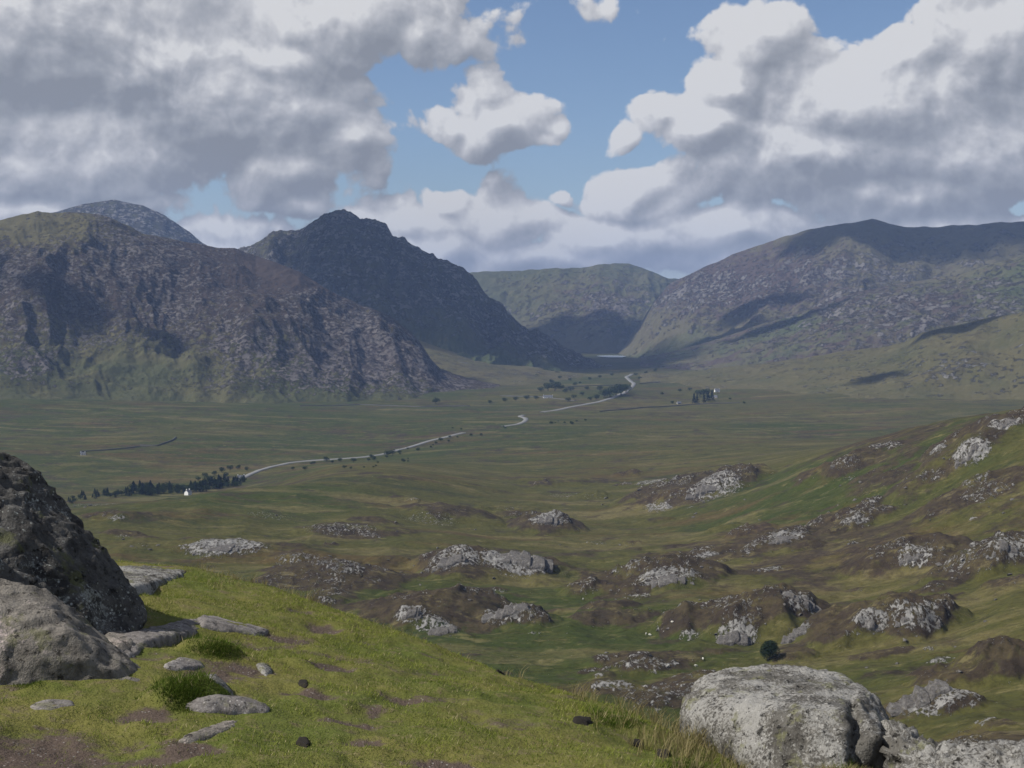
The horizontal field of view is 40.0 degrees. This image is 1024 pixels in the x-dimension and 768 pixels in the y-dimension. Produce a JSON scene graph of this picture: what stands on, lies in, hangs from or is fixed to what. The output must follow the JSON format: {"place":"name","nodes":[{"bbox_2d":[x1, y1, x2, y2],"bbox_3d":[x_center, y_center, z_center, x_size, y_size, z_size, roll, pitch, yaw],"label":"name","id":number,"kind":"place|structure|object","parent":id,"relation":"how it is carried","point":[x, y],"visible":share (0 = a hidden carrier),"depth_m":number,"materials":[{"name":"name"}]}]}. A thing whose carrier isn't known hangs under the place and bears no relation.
{"place":"outdoors","nodes":[
{"label":"outdoors","id":0,"kind":"place"},
{"bbox_2d":[53,200,204,244],"bbox_3d":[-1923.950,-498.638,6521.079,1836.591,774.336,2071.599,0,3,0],"label":"mountain","id":1,"kind":"structure","parent":0,"point":[143,219],"depth_m":6834.16,"materials":[{"name":"grey stone"}]},
{"bbox_2d":[0,211,499,403],"bbox_3d":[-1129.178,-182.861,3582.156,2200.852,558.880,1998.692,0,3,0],"label":"mountain","id":2,"kind":"structure","parent":0,"point":[96,307],"depth_m":3374.25,"materials":[{"name":"grey stone"}]},
{"bbox_2d":[245,432,465,477],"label":"road","id":3,"kind":"structure","parent":0,"point":[282,464],"depth_m":2044.66,"materials":[{"name":"grey asphalt"}]},
{"bbox_2d":[239,209,611,371],"bbox_3d":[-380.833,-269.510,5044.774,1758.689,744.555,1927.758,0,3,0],"label":"mountain","id":4,"kind":"structure","parent":0,"point":[417,292],"depth_m":4872.03,"materials":[{"name":"grey stone"}]},
{"bbox_2d":[417,339,602,384],"bbox_3d":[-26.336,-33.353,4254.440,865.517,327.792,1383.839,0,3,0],"label":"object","id":5,"kind":"structure","parent":0,"point":[453,362],"depth_m":4190.36,"materials":[{"name":"green plant"}]},
{"bbox_2d":[0,353,1023,767],"bbox_3d":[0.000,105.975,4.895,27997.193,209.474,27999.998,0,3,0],"label":"ground","id":6,"kind":"structure","parent":0,"point":[502,489],"depth_m":840.16,"materials":[{"name":"green plant"}]},
{"bbox_2d":[30,699,74,709],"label":"rock slab","id":7,"kind":"object","parent":6,"relation":"on","point":[47,704],"visible":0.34,"depth_m":6.31,"materials":[{"name":"grey stone"}]},
{"bbox_2d":[0,578,140,684],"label":"boulder","id":8,"kind":"object","parent":6,"relation":"on","point":[45,634],"visible":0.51,"depth_m":6.86,"materials":[{"name":"grey stone"}]},
{"bbox_2d":[0,452,146,634],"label":"boulder","id":9,"kind":"object","parent":6,"relation":"on","point":[48,542],"visible":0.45,"depth_m":8.02,"materials":[{"name":"grey stone"}]},
{"bbox_2d":[80,446,139,451],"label":"dry stone wall","id":10,"kind":"structure","parent":6,"relation":"on","point":[110,449],"depth_m":2111.87,"materials":[{"name":"grey stone"}]},
{"bbox_2d":[105,631,133,650],"bbox_3d":[-2.179,1.471,7.774,0.170,0.206,0.657,-1,3,-19],"label":"rock slab","id":11,"kind":"object","parent":6,"relation":"on","point":[119,640],"visible":0.34,"depth_m":7.60,"materials":[{"name":"grey stone"}]},
{"bbox_2d":[131,481,137,492],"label":"conifer","id":12,"kind":"object","parent":6,"relation":"on","point":[133,486],"visible":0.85,"depth_m":1682.96,"materials":[{"name":"green plant"}]},
{"bbox_2d":[147,487,155,495],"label":"broadleaf tree","id":13,"kind":"object","parent":6,"relation":"on","point":[151,491],"visible":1,"depth_m":1657.43,"materials":[{"name":"green plant"}]},
{"bbox_2d":[119,565,185,594],"bbox_3d":[-2.909,1.565,10.688,0.616,0.395,2.680,0,3,-6],"label":"rock slab","id":14,"kind":"object","parent":6,"relation":"on","point":[146,579],"visible":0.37,"depth_m":10.83,"materials":[{"name":"grey stone"}]},
{"bbox_2d":[140,437,176,445],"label":"dry stone wall","id":15,"kind":"structure","parent":6,"relation":"on","point":[174,438],"depth_m":2167.84,"materials":[{"name":"grey stone"}]},
{"bbox_2d":[123,619,198,657],"bbox_3d":[-2.072,1.516,8.309,0.271,0.321,1.747,0,3,4],"label":"rock slab","id":16,"kind":"object","parent":6,"relation":"on","point":[171,633],"visible":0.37,"depth_m":8.08,"materials":[{"name":"grey stone"}]},
{"bbox_2d":[172,484,181,492],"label":"broadleaf tree","id":17,"kind":"object","parent":6,"relation":"on","point":[180,486],"visible":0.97,"depth_m":1686.34,"materials":[{"name":"green plant"}]},
{"bbox_2d":[163,657,204,670],"bbox_3d":[-1.727,1.528,7.377,0.161,0.190,0.345,1,3,22],"label":"rock slab","id":18,"kind":"object","parent":6,"relation":"on","point":[181,663],"visible":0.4,"depth_m":7.33,"materials":[{"name":"grey stone"}]},
{"bbox_2d":[184,489,191,494],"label":"cottage","id":19,"kind":"structure","parent":6,"relation":"on","point":[188,492],"depth_m":1650.70,"materials":[{"name":"paint"}]},
{"bbox_2d":[199,481,205,491],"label":"conifer","id":20,"kind":"object","parent":6,"relation":"on","point":[201,488],"visible":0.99,"depth_m":1681.62,"materials":[{"name":"green plant"}]},
{"bbox_2d":[179,720,237,742],"bbox_3d":[-1.292,1.577,6.180,0.130,0.191,0.558,1,3,18],"label":"rock slab","id":21,"kind":"object","parent":6,"relation":"on","point":[205,733],"visible":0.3,"depth_m":6.06,"materials":[{"name":"grey stone"}]},
{"bbox_2d":[212,479,218,488],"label":"conifer","id":22,"kind":"object","parent":6,"relation":"on","point":[215,483],"visible":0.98,"depth_m":1704.35,"materials":[{"name":"green plant"}]},
{"bbox_2d":[206,674,233,695],"bbox_3d":[-1.451,1.528,6.981,0.122,0.244,0.722,-1,3,-15],"label":"rock slab","id":23,"kind":"object","parent":6,"relation":"on","point":[220,681],"visible":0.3,"depth_m":6.85,"materials":[{"name":"grey stone"}]},
{"bbox_2d":[217,476,222,488],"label":"conifer","id":24,"kind":"object","parent":6,"relation":"on","point":[219,482],"visible":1,"depth_m":1704.07,"materials":[{"name":"green plant"}]},
{"bbox_2d":[192,543,257,555],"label":"rock outcrop","id":25,"kind":"object","parent":6,"relation":"on","point":[227,548],"visible":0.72,"depth_m":880.23,"materials":[{"name":"grey stone"}]},
{"bbox_2d":[185,694,269,714],"bbox_3d":[-1.296,1.558,6.612,0.303,0.217,0.418,1,3,28],"label":"rock slab","id":26,"kind":"object","parent":6,"relation":"on","point":[229,704],"visible":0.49,"depth_m":6.54,"materials":[{"name":"grey stone"}]},
{"bbox_2d":[197,615,268,635],"bbox_3d":[-1.797,1.593,8.968,0.452,0.250,0.548,0,3,0],"label":"rock slab","id":27,"kind":"object","parent":6,"relation":"on","point":[214,623],"visible":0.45,"depth_m":8.86,"materials":[{"name":"grey stone"}]},
{"bbox_2d":[256,663,272,675],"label":"rock slab","id":28,"kind":"object","parent":6,"relation":"on","point":[264,669],"visible":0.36,"depth_m":7.68,"materials":[{"name":"grey stone"}]},
{"bbox_2d":[296,736,309,747],"bbox_3d":[-0.910,1.567,6.131,0.068,0.045,0.110,0,3,0],"label":"stone","id":29,"kind":"object","parent":6,"relation":"on","point":[303,741],"visible":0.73,"depth_m":6.12,"materials":[{"name":"grey stone"}]},
{"bbox_2d":[298,679,307,687],"bbox_3d":[-1.106,1.586,7.438,0.056,0.076,0.332,0,3,-9],"label":"stone","id":30,"kind":"object","parent":6,"relation":"on","point":[303,683],"visible":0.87,"depth_m":7.33,"materials":[{"name":"grey stone"}]},
{"bbox_2d":[4,635,721,767],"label":"moss grass","id":31,"kind":"structure","parent":6,"relation":"on","point":[183,691],"depth_m":6.65,"materials":[{"name":"green plant"}]},
{"bbox_2d":[300,404,469,406],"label":"dry stone wall","id":32,"kind":"structure","parent":6,"relation":"on","point":[385,405],"depth_m":2981.94,"materials":[{"name":"grey stone"}]},
{"bbox_2d":[401,608,421,619],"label":"rock outcrop","id":33,"kind":"object","parent":6,"relation":"on","point":[414,613],"visible":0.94,"depth_m":669.93,"materials":[{"name":"grey stone"}]},
{"bbox_2d":[428,625,457,635],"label":"rock outcrop","id":34,"kind":"object","parent":6,"relation":"on","point":[440,631],"visible":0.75,"depth_m":648.45,"materials":[{"name":"grey stone"}]},
{"bbox_2d":[431,554,465,572],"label":"rock outcrop","id":35,"kind":"object","parent":6,"relation":"on","point":[450,561],"visible":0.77,"depth_m":831.40,"materials":[{"name":"grey stone"}]},
{"bbox_2d":[481,604,528,622],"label":"rock outcrop","id":36,"kind":"object","parent":6,"relation":"on","point":[507,610],"visible":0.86,"depth_m":673.41,"materials":[{"name":"grey stone"}]},
{"bbox_2d":[497,550,553,573],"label":"rock outcrop","id":37,"kind":"object","parent":6,"relation":"on","point":[524,558],"visible":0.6,"depth_m":845.08,"materials":[{"name":"grey stone"}]},
{"bbox_2d":[183,560,870,767],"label":"dry grass","id":38,"kind":"structure","parent":6,"relation":"on","point":[700,741],"depth_m":7.72,"materials":[{"name":"green plant"}]},
{"bbox_2d":[500,395,574,400],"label":"dry stone wall","id":39,"kind":"structure","parent":6,"relation":"on","point":[538,396],"depth_m":3245.71,"materials":[{"name":"grey stone"}]},
{"bbox_2d":[544,383,552,388],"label":"broadleaf tree","id":40,"kind":"object","parent":6,"relation":"on","point":[547,385],"visible":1,"depth_m":3438.88,"materials":[{"name":"green plant"}]},
{"bbox_2d":[537,515,561,525],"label":"rock outcrop","id":41,"kind":"object","parent":6,"relation":"on","point":[549,519],"visible":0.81,"depth_m":1108.55,"materials":[{"name":"grey stone"}]},
{"bbox_2d":[550,382,560,388],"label":"broadleaf tree","id":42,"kind":"object","parent":6,"relation":"on","point":[556,385],"visible":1,"depth_m":3440.33,"materials":[{"name":"green plant"}]},
{"bbox_2d":[572,716,592,725],"bbox_3d":[0.389,1.825,7.622,0.104,0.121,0.391,0,3,8],"label":"stone","id":43,"kind":"object","parent":6,"relation":"on","point":[585,720],"visible":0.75,"depth_m":7.47,"materials":[{"name":"grey stone"}]},
{"bbox_2d":[562,385,609,387],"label":"dry stone wall","id":44,"kind":"structure","parent":6,"relation":"on","point":[587,385],"depth_m":3708.91,"materials":[{"name":"grey stone"}]},
{"bbox_2d":[598,389,609,395],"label":"broadleaf tree","id":45,"kind":"object","parent":6,"relation":"on","point":[605,392],"visible":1,"depth_m":3217.21,"materials":[{"name":"green plant"}]},
{"bbox_2d":[603,386,617,394],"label":"broadleaf tree","id":46,"kind":"object","parent":6,"relation":"on","point":[610,392],"visible":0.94,"depth_m":3239.14,"materials":[{"name":"green plant"}]},
{"bbox_2d":[609,384,622,395],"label":"broadleaf tree","id":47,"kind":"object","parent":6,"relation":"on","point":[617,388],"visible":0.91,"depth_m":3263.20,"materials":[{"name":"green plant"}]},
{"bbox_2d":[614,384,627,394],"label":"broadleaf tree","id":48,"kind":"object","parent":6,"relation":"on","point":[623,386],"visible":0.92,"depth_m":3284.41,"materials":[{"name":"green plant"}]},
{"bbox_2d":[630,739,642,746],"bbox_3d":[0.667,1.911,7.473,0.069,0.062,0.215,1,3,11],"label":"stone","id":49,"kind":"object","parent":6,"relation":"on","point":[637,741],"visible":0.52,"depth_m":7.43,"materials":[{"name":"grey stone"}]},
{"bbox_2d":[656,748,669,757],"bbox_3d":[0.764,1.866,7.067,0.072,0.246,0.817,0,3,8],"label":"stone","id":50,"kind":"object","parent":6,"relation":"on","point":[664,754],"visible":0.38,"depth_m":6.80,"materials":[{"name":"grey stone"}]},
{"bbox_2d":[600,402,739,411],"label":"dry stone wall","id":51,"kind":"structure","parent":6,"relation":"on","point":[668,406],"depth_m":2976.26,"materials":[{"name":"grey stone"}]},
{"bbox_2d":[650,573,694,588],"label":"rock outcrop","id":52,"kind":"object","parent":6,"relation":"on","point":[668,578],"visible":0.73,"depth_m":745.35,"materials":[{"name":"grey stone"}]},
{"bbox_2d":[695,390,704,394],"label":"broadleaf tree","id":53,"kind":"object","parent":6,"relation":"on","point":[700,392],"visible":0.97,"depth_m":3259.89,"materials":[{"name":"green plant"}]},
{"bbox_2d":[685,484,722,499],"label":"rock outcrop","id":54,"kind":"object","parent":6,"relation":"on","point":[702,490],"visible":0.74,"depth_m":1246.16,"materials":[{"name":"grey stone"}]},
{"bbox_2d":[716,630,752,645],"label":"rock outcrop","id":55,"kind":"object","parent":6,"relation":"on","point":[732,638],"visible":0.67,"depth_m":612.98,"materials":[{"name":"grey stone"}]},
{"bbox_2d":[759,640,780,659],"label":"round tree","id":56,"kind":"object","parent":6,"relation":"on","point":[768,648],"visible":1,"depth_m":569.02,"materials":[{"name":"green plant"}]},
{"bbox_2d":[768,535,797,544],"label":"rock outcrop","id":57,"kind":"object","parent":6,"relation":"on","point":[780,540],"visible":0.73,"depth_m":882.09,"materials":[{"name":"grey stone"}]},
{"bbox_2d":[679,663,889,767],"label":"boulder","id":58,"kind":"object","parent":6,"relation":"on","point":[766,715],"visible":0.85,"depth_m":7.63,"materials":[{"name":"grey stone"}]},
{"bbox_2d":[780,626,806,643],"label":"rock outcrop","id":59,"kind":"object","parent":6,"relation":"on","point":[797,632],"visible":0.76,"depth_m":602.62,"materials":[{"name":"grey stone"}]},
{"bbox_2d":[782,591,821,612],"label":"rock outcrop","id":60,"kind":"object","parent":6,"relation":"on","point":[814,607],"visible":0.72,"depth_m":639.12,"materials":[{"name":"grey stone"}]},
{"bbox_2d":[864,618,880,630],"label":"rock outcrop","id":61,"kind":"object","parent":6,"relation":"on","point":[869,624],"visible":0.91,"depth_m":578.64,"materials":[{"name":"grey stone"}]},
{"bbox_2d":[899,553,922,565],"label":"rock outcrop","id":62,"kind":"object","parent":6,"relation":"on","point":[908,558],"visible":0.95,"depth_m":736.87,"materials":[{"name":"grey stone"}]},
{"bbox_2d":[895,614,940,627],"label":"rock outcrop","id":63,"kind":"object","parent":6,"relation":"on","point":[904,620],"visible":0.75,"depth_m":573.25,"materials":[{"name":"grey stone"}]},
{"bbox_2d":[886,679,950,716],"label":"rock outcrop","id":64,"kind":"object","parent":6,"relation":"on","point":[919,697],"visible":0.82,"depth_m":430.15,"materials":[{"name":"grey stone"}]},
{"bbox_2d":[879,719,1023,767],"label":"boulder","id":65,"kind":"object","parent":6,"relation":"on","point":[904,746],"visible":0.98,"depth_m":6.93,"materials":[{"name":"grey stone"}]},
{"bbox_2d":[954,444,978,468],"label":"rock outcrop","id":66,"kind":"object","parent":6,"relation":"on","point":[973,449],"visible":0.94,"depth_m":919.55,"materials":[{"name":"grey stone"}]},
{"bbox_2d":[992,539,1021,556],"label":"rock outcrop","id":67,"kind":"object","parent":6,"relation":"on","point":[1009,548],"visible":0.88,"depth_m":674.16,"materials":[{"name":"grey stone"}]},
{"bbox_2d":[1000,419,1015,429],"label":"rock outcrop","id":68,"kind":"object","parent":6,"relation":"on","point":[1007,422],"visible":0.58,"depth_m":957.30,"materials":[{"name":"grey stone"}]},
{"bbox_2d":[0,0,1023,278],"label":"sky","id":69,"kind":"structure","parent":0,"point":[670,139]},
{"bbox_2d":[504,415,527,426],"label":"road","id":70,"kind":"structure","parent":0,"point":[524,420],"depth_m":2528.53,"materials":[{"name":"grey asphalt"}]},
{"bbox_2d":[470,263,677,352],"bbox_3d":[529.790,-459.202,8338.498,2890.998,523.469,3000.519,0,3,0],"label":"mountain","id":71,"kind":"structure","parent":0,"point":[601,308],"depth_m":7830.66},
{"bbox_2d":[539,374,635,412],"bbox_3d":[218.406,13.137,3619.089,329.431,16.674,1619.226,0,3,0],"label":"road","id":72,"kind":"structure","parent":0,"point":[632,386],"depth_m":3197.34,"materials":[{"name":"grey asphalt"}]},
{"bbox_2d":[600,355,624,356],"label":"lake","id":73,"kind":"structure","parent":0,"point":[611,356],"depth_m":6395.14,"materials":[{"name":"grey liquid"}]},
{"bbox_2d":[618,219,1023,357],"bbox_3d":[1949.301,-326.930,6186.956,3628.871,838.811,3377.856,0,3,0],"label":"mountain","id":74,"kind":"structure","parent":0,"point":[781,277],"depth_m":6176.72,"materials":[{"name":"grey stone"}]},
{"bbox_2d":[640,312,1023,399],"bbox_3d":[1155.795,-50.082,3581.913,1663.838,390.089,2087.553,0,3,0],"label":"mountain","id":75,"kind":"structure","parent":0,"point":[981,359],"depth_m":3369.24,"materials":[{"name":"green plant"}]},
{"bbox_2d":[640,255,1023,370],"bbox_3d":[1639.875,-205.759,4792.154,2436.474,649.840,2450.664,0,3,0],"label":"mountain","id":76,"kind":"structure","parent":0,"point":[887,315],"depth_m":4737.33,"materials":[{"name":"grey stone"}]}
]}

